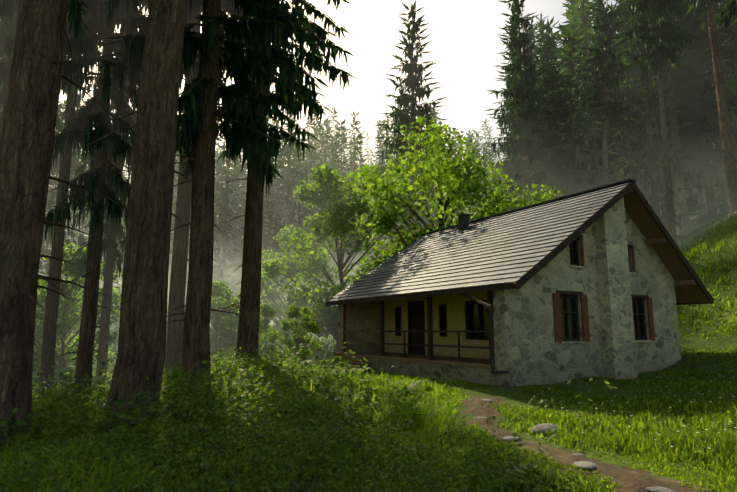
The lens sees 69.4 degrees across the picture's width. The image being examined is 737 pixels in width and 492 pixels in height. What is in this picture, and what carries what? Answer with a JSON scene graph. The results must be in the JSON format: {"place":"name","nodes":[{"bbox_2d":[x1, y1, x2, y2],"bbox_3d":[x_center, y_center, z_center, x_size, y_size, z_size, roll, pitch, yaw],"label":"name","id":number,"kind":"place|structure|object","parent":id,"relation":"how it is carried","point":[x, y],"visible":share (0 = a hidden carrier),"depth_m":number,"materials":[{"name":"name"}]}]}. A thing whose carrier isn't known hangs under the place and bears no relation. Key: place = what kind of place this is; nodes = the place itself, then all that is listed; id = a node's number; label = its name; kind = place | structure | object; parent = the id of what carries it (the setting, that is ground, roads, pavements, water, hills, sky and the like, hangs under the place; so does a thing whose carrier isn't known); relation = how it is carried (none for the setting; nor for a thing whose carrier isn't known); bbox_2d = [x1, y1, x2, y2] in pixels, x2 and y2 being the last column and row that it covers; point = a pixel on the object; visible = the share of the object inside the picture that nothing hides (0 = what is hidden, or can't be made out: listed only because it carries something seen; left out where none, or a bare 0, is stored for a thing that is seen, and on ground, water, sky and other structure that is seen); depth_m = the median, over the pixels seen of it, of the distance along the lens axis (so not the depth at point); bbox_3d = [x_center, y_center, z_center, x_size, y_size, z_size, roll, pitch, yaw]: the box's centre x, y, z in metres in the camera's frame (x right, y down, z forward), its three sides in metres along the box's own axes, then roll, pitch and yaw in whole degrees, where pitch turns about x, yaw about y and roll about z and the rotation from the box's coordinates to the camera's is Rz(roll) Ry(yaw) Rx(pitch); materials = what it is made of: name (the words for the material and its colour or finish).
{"place":"outdoors","nodes":[
{"label":"outdoors","id":0,"kind":"place"},
{"bbox_2d":[56,0,618,180],"label":"sky","id":1,"kind":"structure","parent":0,"point":[465,43],"materials":[{"name":"white"}]},
{"bbox_2d":[0,162,736,491],"bbox_3d":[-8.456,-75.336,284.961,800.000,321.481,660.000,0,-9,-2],"label":"ground","id":2,"kind":"structure","parent":0,"point":[507,395],"depth_m":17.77,"materials":[{"name":"green plant"}]},
{"bbox_2d":[0,0,83,140],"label":"foreground spruce","id":3,"kind":"object","parent":2,"relation":"on","point":[9,9],"visible":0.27,"depth_m":14.87,"materials":[{"name":"green plant"}]},
{"bbox_2d":[0,16,94,342],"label":"spruce","id":4,"kind":"object","parent":2,"relation":"on","point":[51,202],"visible":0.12,"depth_m":24.61,"materials":[{"name":"green plant"}]},
{"bbox_2d":[39,149,87,279],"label":"spruce","id":5,"kind":"object","parent":2,"relation":"on","point":[77,228],"visible":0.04,"depth_m":56.37,"materials":[{"name":"green plant"}]},
{"bbox_2d":[0,0,128,450],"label":"foreground spruce","id":6,"kind":"object","parent":2,"relation":"on","point":[28,127],"visible":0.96,"depth_m":8.36,"materials":[{"name":"brown plant"}]},
{"bbox_2d":[34,275,117,372],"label":"deciduous tree","id":7,"kind":"object","parent":2,"relation":"on","point":[75,328],"visible":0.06,"depth_m":22.07,"materials":[{"name":"green plant"}]},
{"bbox_2d":[32,242,122,395],"bbox_3d":[-9.142,2.588,16.262,3.928,5.447,5.177,2,-9,-14],"label":"deciduous tree","id":8,"kind":"object","parent":2,"relation":"on","point":[63,346],"visible":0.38,"depth_m":16.33,"materials":[{"name":"green plant"}]},
{"bbox_2d":[38,0,125,399],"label":"foreground spruce","id":9,"kind":"object","parent":2,"relation":"on","point":[50,323],"visible":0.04,"depth_m":13.56,"materials":[{"name":"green plant"}]},
{"bbox_2d":[44,0,148,401],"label":"foreground spruce","id":10,"kind":"object","parent":2,"relation":"on","point":[92,122],"visible":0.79,"depth_m":13.02,"materials":[{"name":"green plant"}]},
{"bbox_2d":[70,0,148,385],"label":"foreground spruce","id":11,"kind":"object","parent":2,"relation":"on","point":[111,250],"visible":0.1,"depth_m":15.48,"materials":[{"name":"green plant"}]},
{"bbox_2d":[109,313,119,367],"bbox_3d":[-13.784,5.326,28.882,3.678,3.869,2.791,1,-9,-9],"label":"understory bush","id":12,"kind":"object","parent":2,"relation":"on","point":[116,328],"visible":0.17,"depth_m":28.71,"materials":[{"name":"green plant"}]},
{"bbox_2d":[86,0,190,434],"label":"foreground spruce","id":13,"kind":"object","parent":2,"relation":"on","point":[142,325],"visible":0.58,"depth_m":9.30,"materials":[{"name":"brown plant"}]},
{"bbox_2d":[169,151,190,284],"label":"spruce","id":14,"kind":"object","parent":2,"relation":"on","point":[173,204],"visible":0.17,"depth_m":108.78,"materials":[{"name":"green plant"}]},
{"bbox_2d":[67,0,350,389],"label":"foreground spruce","id":15,"kind":"object","parent":2,"relation":"on","point":[199,101],"visible":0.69,"depth_m":13.83,"materials":[{"name":"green plant"}]},
{"bbox_2d":[165,0,252,376],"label":"foreground spruce","id":16,"kind":"object","parent":2,"relation":"on","point":[174,341],"visible":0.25,"depth_m":16.44,"materials":[{"name":"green plant"}]},
{"bbox_2d":[185,279,239,360],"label":"deciduous tree","id":17,"kind":"object","parent":2,"relation":"on","point":[223,327],"visible":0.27,"depth_m":23.73,"materials":[{"name":"green plant"}]},
{"bbox_2d":[213,159,231,259],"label":"spruce","id":18,"kind":"object","parent":2,"relation":"on","point":[218,166],"visible":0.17,"depth_m":131.19,"materials":[{"name":"green plant"}]},
{"bbox_2d":[212,162,240,279],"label":"spruce","id":19,"kind":"object","parent":2,"relation":"on","point":[221,239],"visible":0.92,"depth_m":107.62,"materials":[{"name":"green plant"}]},
{"bbox_2d":[213,136,244,273],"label":"spruce","id":20,"kind":"object","parent":2,"relation":"on","point":[226,218],"visible":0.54,"depth_m":113.29,"materials":[{"name":"green plant"}]},
{"bbox_2d":[213,102,247,268],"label":"spruce","id":21,"kind":"object","parent":2,"relation":"on","point":[235,185],"visible":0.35,"depth_m":119.85,"materials":[{"name":"green plant"}]},
{"bbox_2d":[216,157,245,248],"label":"spruce","id":22,"kind":"object","parent":2,"relation":"on","point":[235,209],"visible":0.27,"depth_m":141.89,"materials":[{"name":"green plant"}]},
{"bbox_2d":[227,155,244,248],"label":"spruce","id":23,"kind":"object","parent":2,"relation":"on","point":[239,174],"visible":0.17,"depth_m":143.13,"materials":[{"name":"green plant"}]},
{"bbox_2d":[210,289,262,353],"bbox_3d":[-6.808,4.025,25.203,2.959,4.102,3.899,-4,-10,26],"label":"understory bush","id":24,"kind":"object","parent":2,"relation":"on","point":[228,296],"visible":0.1,"depth_m":25.05,"materials":[{"name":"green plant"}]},
{"bbox_2d":[231,150,246,247],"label":"spruce","id":25,"kind":"object","parent":2,"relation":"on","point":[242,224],"visible":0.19,"depth_m":142.59,"materials":[{"name":"green plant"}]},
{"bbox_2d":[228,162,269,251],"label":"spruce","id":26,"kind":"object","parent":2,"relation":"on","point":[244,211],"visible":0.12,"depth_m":124.05,"materials":[{"name":"green plant"}]},
{"bbox_2d":[224,302,284,359],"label":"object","id":27,"kind":"object","parent":2,"relation":"on","point":[266,311],"visible":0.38,"depth_m":24.30,"materials":[{"name":"green plant"}]},
{"bbox_2d":[263,188,276,255],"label":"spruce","id":28,"kind":"object","parent":2,"relation":"on","point":[269,224],"visible":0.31,"depth_m":128.45,"materials":[{"name":"green plant"}]},
{"bbox_2d":[262,114,279,259],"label":"spruce","id":29,"kind":"object","parent":2,"relation":"on","point":[265,203],"visible":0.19,"depth_m":123.03,"materials":[{"name":"green plant"}]},
{"bbox_2d":[0,358,543,491],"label":"ferns","id":30,"kind":"object","parent":2,"relation":"on","point":[416,384],"visible":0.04,"depth_m":8.06,"materials":[{"name":"green plant"}]},
{"bbox_2d":[187,0,357,362],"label":"foreground spruce","id":31,"kind":"object","parent":2,"relation":"on","point":[249,295],"visible":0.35,"depth_m":17.38,"materials":[{"name":"green plant"}]},
{"bbox_2d":[262,150,285,260],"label":"spruce","id":32,"kind":"object","parent":2,"relation":"on","point":[275,233],"visible":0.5,"depth_m":122.79,"materials":[{"name":"green plant"}]},
{"bbox_2d":[266,136,290,252],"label":"spruce","id":33,"kind":"object","parent":2,"relation":"on","point":[278,231],"visible":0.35,"depth_m":128.90,"materials":[{"name":"green plant"}]},
{"bbox_2d":[265,139,293,246],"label":"spruce","id":34,"kind":"object","parent":2,"relation":"on","point":[282,191],"visible":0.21,"depth_m":138.34,"materials":[{"name":"green plant"}]},
{"bbox_2d":[264,110,296,236],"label":"spruce","id":35,"kind":"object","parent":2,"relation":"on","point":[278,125],"visible":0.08,"depth_m":146.30,"materials":[{"name":"green plant"}]},
{"bbox_2d":[262,118,307,253],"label":"spruce","id":36,"kind":"object","parent":2,"relation":"on","point":[279,195],"visible":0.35,"depth_m":114.77,"materials":[{"name":"green plant"}]},
{"bbox_2d":[272,129,301,253],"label":"spruce","id":37,"kind":"object","parent":2,"relation":"on","point":[288,188],"visible":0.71,"depth_m":114.16,"materials":[{"name":"green plant"}]},
{"bbox_2d":[259,303,323,364],"bbox_3d":[-3.019,3.843,21.721,2.838,2.986,2.154,4,-10,-26],"label":"bush","id":38,"kind":"object","parent":2,"relation":"on","point":[312,326],"visible":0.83,"depth_m":21.69,"materials":[{"name":"green plant"}]},
{"bbox_2d":[280,114,302,224],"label":"spruce","id":39,"kind":"object","parent":2,"relation":"on","point":[289,172],"visible":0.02,"depth_m":148.63,"materials":[{"name":"green plant"}]},
{"bbox_2d":[240,225,344,349],"bbox_3d":[-4.989,2.993,35.205,6.462,8.959,8.516,-1,-9,6],"label":"tree","id":40,"kind":"object","parent":2,"relation":"on","point":[271,297],"visible":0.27,"depth_m":35.11,"materials":[{"name":"green plant"}]},
{"bbox_2d":[281,144,314,230],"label":"spruce","id":41,"kind":"object","parent":2,"relation":"on","point":[299,215],"visible":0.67,"depth_m":107.74,"materials":[{"name":"green plant"}]},
{"bbox_2d":[296,162,314,231],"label":"spruce","id":42,"kind":"object","parent":2,"relation":"on","point":[306,174],"visible":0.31,"depth_m":108.95,"materials":[{"name":"green plant"}]},
{"bbox_2d":[297,141,320,219],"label":"spruce","id":43,"kind":"object","parent":2,"relation":"on","point":[310,156],"visible":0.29,"depth_m":121.45,"materials":[{"name":"green plant"}]},
{"bbox_2d":[297,111,330,213],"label":"spruce","id":44,"kind":"object","parent":2,"relation":"on","point":[314,133],"visible":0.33,"depth_m":151.58,"materials":[{"name":"green plant"}]},
{"bbox_2d":[0,331,629,491],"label":"undergrowth plants","id":45,"kind":"object","parent":2,"relation":"on","point":[71,407],"visible":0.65,"depth_m":6.96,"materials":[{"name":"green plant"}]},
{"bbox_2d":[307,118,347,263],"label":"spruce","id":46,"kind":"object","parent":2,"relation":"on","point":[324,139],"visible":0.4,"depth_m":117.78,"materials":[{"name":"green plant"}]},
{"bbox_2d":[323,106,343,172],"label":"spruce","id":47,"kind":"object","parent":2,"relation":"on","point":[334,116],"visible":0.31,"depth_m":219.25,"materials":[{"name":"green plant"}]},
{"bbox_2d":[261,163,412,358],"bbox_3d":[-2.184,1.019,28.819,10.408,10.950,7.898,-5,-10,30],"label":"tree","id":48,"kind":"object","parent":2,"relation":"on","point":[333,217],"visible":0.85,"depth_m":28.15,"materials":[{"name":"green plant"}]},
{"bbox_2d":[323,118,359,243],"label":"spruce","id":49,"kind":"object","parent":2,"relation":"on","point":[342,142],"visible":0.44,"depth_m":135.35,"materials":[{"name":"green plant"}]},
{"bbox_2d":[336,127,352,196],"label":"spruce","id":50,"kind":"object","parent":2,"relation":"on","point":[343,139],"visible":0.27,"depth_m":220.33,"materials":[{"name":"green plant"}]},
{"bbox_2d":[338,111,365,203],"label":"spruce","id":51,"kind":"object","parent":2,"relation":"on","point":[356,123],"visible":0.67,"depth_m":147.38,"materials":[{"name":"green plant"}]},
{"bbox_2d":[345,127,369,230],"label":"spruce","id":52,"kind":"object","parent":2,"relation":"on","point":[360,148],"visible":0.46,"depth_m":149.96,"materials":[{"name":"green plant"}]},
{"bbox_2d":[370,119,386,234],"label":"spruce","id":53,"kind":"object","parent":2,"relation":"on","point":[379,131],"visible":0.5,"depth_m":152.24,"materials":[{"name":"green plant"}]},
{"bbox_2d":[371,120,393,192],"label":"spruce","id":54,"kind":"object","parent":2,"relation":"on","point":[382,127],"visible":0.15,"depth_m":180.34,"materials":[{"name":"green plant"}]},
{"bbox_2d":[379,112,393,172],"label":"spruce","id":55,"kind":"object","parent":2,"relation":"on","point":[387,117],"visible":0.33,"depth_m":192.11,"materials":[{"name":"green plant"}]},
{"bbox_2d":[356,0,473,272],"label":"tall spruce","id":56,"kind":"object","parent":2,"relation":"on","point":[412,85],"visible":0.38,"depth_m":60.42,"materials":[{"name":"green plant"}]},
{"bbox_2d":[345,115,569,256],"bbox_3d":[4.036,-0.623,33.468,14.973,14.863,14.618,4,-10,-24],"label":"deciduous tree","id":57,"kind":"object","parent":2,"relation":"on","point":[456,192],"visible":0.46,"depth_m":30.59,"materials":[{"name":"green plant"}]},
{"bbox_2d":[472,133,488,204],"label":"spruce","id":58,"kind":"object","parent":2,"relation":"on","point":[477,135],"visible":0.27,"depth_m":155.85,"materials":[{"name":"green plant"}]},
{"bbox_2d":[470,141,495,214],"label":"spruce","id":59,"kind":"object","parent":2,"relation":"on","point":[486,151],"visible":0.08,"depth_m":138.73,"materials":[{"name":"green plant"}]},
{"bbox_2d":[480,118,493,174],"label":"spruce","id":60,"kind":"object","parent":2,"relation":"on","point":[485,129],"visible":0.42,"depth_m":274.51,"materials":[{"name":"green plant"}]},
{"bbox_2d":[463,181,556,219],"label":"deciduous tree","id":61,"kind":"object","parent":2,"relation":"on","point":[494,189],"visible":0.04,"depth_m":38.11,"materials":[{"name":"green plant"}]},
{"bbox_2d":[489,12,548,197],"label":"hill spruce","id":62,"kind":"object","parent":2,"relation":"on","point":[506,128],"visible":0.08,"depth_m":55.74,"materials":[{"name":"green plant"}]},
{"bbox_2d":[325,181,713,386],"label":"house","id":63,"kind":"structure","parent":2,"relation":"on","point":[608,287],"depth_m":16.59,"materials":[{"name":"stone"}]},
{"bbox_2d":[326,181,704,301],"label":"house roof","id":64,"kind":"structure","parent":63,"relation":"attached to","point":[513,247],"depth_m":18.27,"materials":[{"name":"grey tile"}]},
{"bbox_2d":[420,179,635,235],"bbox_3d":[5.516,-1.304,21.655,0.280,0.060,11.370,5,-10,-29],"label":"ridge cap","id":65,"kind":"object","parent":63,"relation":"on","point":[574,194],"visible":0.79,"depth_m":19.73,"materials":[{"name":"grey metal"}]},
{"bbox_2d":[503,15,540,130],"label":"hill spruce","id":66,"kind":"object","parent":2,"relation":"on","point":[532,52],"visible":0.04,"depth_m":79.87,"materials":[{"name":"green plant"}]},
{"bbox_2d":[479,0,581,206],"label":"hill spruce","id":67,"kind":"object","parent":2,"relation":"on","point":[519,124],"visible":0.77,"depth_m":49.02,"materials":[{"name":"green plant"}]},
{"bbox_2d":[525,18,540,201],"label":"hill spruce","id":68,"kind":"object","parent":2,"relation":"on","point":[535,26],"depth_m":83.45,"materials":[{"name":"green plant"}]},
{"bbox_2d":[535,12,552,84],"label":"hill spruce","id":69,"kind":"object","parent":2,"relation":"on","point":[541,27],"visible":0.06,"depth_m":91.70,"materials":[{"name":"green plant"}]},
{"bbox_2d":[530,423,558,434],"bbox_3d":[3.046,3.156,9.188,0.623,0.167,0.432,5,-10,-30],"label":"rock","id":70,"kind":"object","parent":2,"relation":"on","point":[543,428],"visible":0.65,"depth_m":9.07,"materials":[{"name":"grey stone"}]},
{"bbox_2d":[529,27,577,169],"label":"hill spruce","id":71,"kind":"object","parent":2,"relation":"on","point":[544,59],"visible":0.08,"depth_m":59.43,"materials":[{"name":"green plant"}]},
{"bbox_2d":[524,17,607,194],"bbox_3d":[18.032,-8.113,49.805,9.456,29.138,9.025,-2,-9,11],"label":"hill spruce","id":72,"kind":"object","parent":2,"relation":"on","point":[548,41],"visible":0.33,"depth_m":49.83,"materials":[{"name":"green plant"}]},
{"bbox_2d":[532,24,617,194],"bbox_3d":[18.233,-7.180,47.149,7.397,25.510,8.432,-8,-12,43],"label":"spruce","id":73,"kind":"object","parent":2,"relation":"on","point":[570,43],"visible":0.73,"depth_m":47.52,"materials":[{"name":"green plant"}]},
{"bbox_2d":[557,0,600,114],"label":"hill spruce","id":74,"kind":"object","parent":2,"relation":"on","point":[573,3],"depth_m":83.38,"materials":[{"name":"green plant"}]},
{"bbox_2d":[546,0,617,186],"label":"spruce","id":75,"kind":"object","parent":2,"relation":"on","point":[588,32],"visible":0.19,"depth_m":67.45,"materials":[{"name":"green plant"}]},
{"bbox_2d":[554,9,614,185],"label":"spruce","id":76,"kind":"object","parent":2,"relation":"on","point":[570,17],"visible":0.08,"depth_m":63.72,"materials":[{"name":"green plant"}]},
{"bbox_2d":[557,0,626,186],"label":"spruce","id":77,"kind":"object","parent":2,"relation":"on","point":[593,147],"visible":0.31,"depth_m":60.60,"materials":[{"name":"green plant"}]},
{"bbox_2d":[560,0,625,173],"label":"spruce","id":78,"kind":"object","parent":2,"relation":"on","point":[576,4],"visible":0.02,"depth_m":75.13,"materials":[{"name":"green plant"}]},
{"bbox_2d":[461,372,736,472],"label":"meadow flowers","id":79,"kind":"object","parent":2,"relation":"on","point":[648,409],"visible":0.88,"depth_m":10.53,"materials":[{"name":"white plant"}]},
{"bbox_2d":[569,0,642,185],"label":"hill spruce","id":80,"kind":"object","parent":2,"relation":"on","point":[608,112],"visible":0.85,"depth_m":51.54,"materials":[{"name":"green plant"}]},
{"bbox_2d":[589,0,635,179],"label":"hill spruce","id":81,"kind":"object","parent":2,"relation":"on","point":[598,137],"visible":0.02,"depth_m":66.18,"materials":[{"name":"green plant"}]},
{"bbox_2d":[587,0,656,184],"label":"hill spruce","id":82,"kind":"object","parent":2,"relation":"on","point":[605,87],"depth_m":68.99,"materials":[{"name":"green plant"}]},
{"bbox_2d":[599,27,662,198],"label":"spruce","id":83,"kind":"object","parent":2,"relation":"on","point":[632,160],"visible":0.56,"depth_m":51.58,"materials":[{"name":"green plant"}]},
{"bbox_2d":[596,0,683,219],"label":"hill spruce","id":84,"kind":"object","parent":2,"relation":"on","point":[653,190],"visible":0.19,"depth_m":49.84,"materials":[{"name":"green plant"}]},
{"bbox_2d":[597,0,685,215],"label":"hill spruce","id":85,"kind":"object","parent":2,"relation":"on","point":[642,186],"visible":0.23,"depth_m":58.06,"materials":[{"name":"green plant"}]},
{"bbox_2d":[612,0,702,235],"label":"hill spruce","id":86,"kind":"object","parent":2,"relation":"on","point":[685,224],"visible":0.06,"depth_m":51.51,"materials":[{"name":"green plant"}]},
{"bbox_2d":[633,14,683,234],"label":"hill spruce","id":87,"kind":"object","parent":2,"relation":"on","point":[675,205],"visible":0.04,"depth_m":57.34,"materials":[{"name":"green plant"}]},
{"bbox_2d":[616,0,702,246],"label":"hill spruce","id":88,"kind":"object","parent":2,"relation":"on","point":[663,31],"visible":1,"depth_m":40.14,"materials":[{"name":"green plant"}]},
{"bbox_2d":[623,22,700,240],"bbox_3d":[26.454,-10.499,49.239,6.715,23.052,6.407,-2,-10,9],"label":"spruce","id":89,"kind":"object","parent":2,"relation":"on","point":[659,162],"visible":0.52,"depth_m":48.70,"materials":[{"name":"green plant"}]},
{"bbox_2d":[634,13,714,172],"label":"spruce","id":90,"kind":"object","parent":2,"relation":"on","point":[679,95],"visible":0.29,"depth_m":54.06,"materials":[{"name":"green plant"}]},
{"bbox_2d":[643,5,736,228],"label":"spruce","id":91,"kind":"object","parent":2,"relation":"on","point":[712,203],"visible":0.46,"depth_m":53.24,"materials":[{"name":"green plant"}]},
{"bbox_2d":[651,0,736,213],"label":"spruce","id":92,"kind":"object","parent":2,"relation":"on","point":[723,189],"visible":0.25,"depth_m":53.52,"materials":[{"name":"green plant"}]},
{"bbox_2d":[661,6,731,222],"bbox_3d":[35.508,-19.772,59.131,8.211,36.179,8.908,-2,-9,13],"label":"spruce","id":93,"kind":"object","parent":2,"relation":"on","point":[700,197],"visible":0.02,"depth_m":56.42,"materials":[{"name":"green plant"}]},
{"bbox_2d":[657,5,736,210],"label":"hill spruce","id":94,"kind":"object","parent":2,"relation":"on","point":[701,84],"visible":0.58,"depth_m":54.00,"materials":[{"name":"green plant"}]},
{"bbox_2d":[658,14,736,213],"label":"spruce","id":95,"kind":"object","parent":2,"relation":"on","point":[695,191],"depth_m":59.27,"materials":[{"name":"green plant"}]},
{"bbox_2d":[667,0,736,217],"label":"hill spruce","id":96,"kind":"object","parent":2,"relation":"on","point":[708,18],"visible":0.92,"depth_m":38.02,"materials":[{"name":"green plant"}]},
{"bbox_2d":[695,3,734,202],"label":"hill spruce","id":97,"kind":"object","parent":2,"relation":"on","point":[722,33],"visible":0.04,"depth_m":60.46,"materials":[{"name":"green plant"}]},
{"bbox_2d":[712,0,736,28],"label":"hill spruce","id":98,"kind":"object","parent":2,"relation":"on","point":[731,6],"visible":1,"depth_m":32.99,"materials":[{"name":"green plant"}]},
{"bbox_2d":[718,10,736,76],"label":"hill spruce","id":99,"kind":"object","parent":2,"relation":"on","point":[734,31],"visible":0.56,"depth_m":44.38,"materials":[{"name":"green plant"}]},
{"bbox_2d":[719,6,736,132],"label":"spruce","id":100,"kind":"object","parent":2,"relation":"on","point":[730,56],"visible":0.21,"depth_m":52.10,"materials":[{"name":"green plant"}]},
{"bbox_2d":[720,4,736,144],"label":"hill spruce","id":101,"kind":"object","parent":2,"relation":"on","point":[732,52],"visible":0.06,"depth_m":55.48,"materials":[{"name":"green plant"}]},
{"bbox_2d":[455,396,716,491],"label":"dirt path","id":102,"kind":"structure","parent":0,"point":[626,478],"depth_m":6.93,"materials":[{"name":"brown soil"}]},
{"bbox_2d":[574,461,597,469],"bbox_3d":[2.794,2.810,6.840,0.296,0.060,0.427,-1,-9,8],"label":"stepping stone","id":103,"kind":"object","parent":102,"relation":"on","point":[587,465],"visible":0.92,"depth_m":6.74,"materials":[{"name":"grey stone"}]},
{"bbox_2d":[645,486,674,491],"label":"stepping stone","id":104,"kind":"object","parent":102,"relation":"on","point":[657,489],"visible":0.98,"depth_m":5.75,"materials":[{"name":"grey stone"}]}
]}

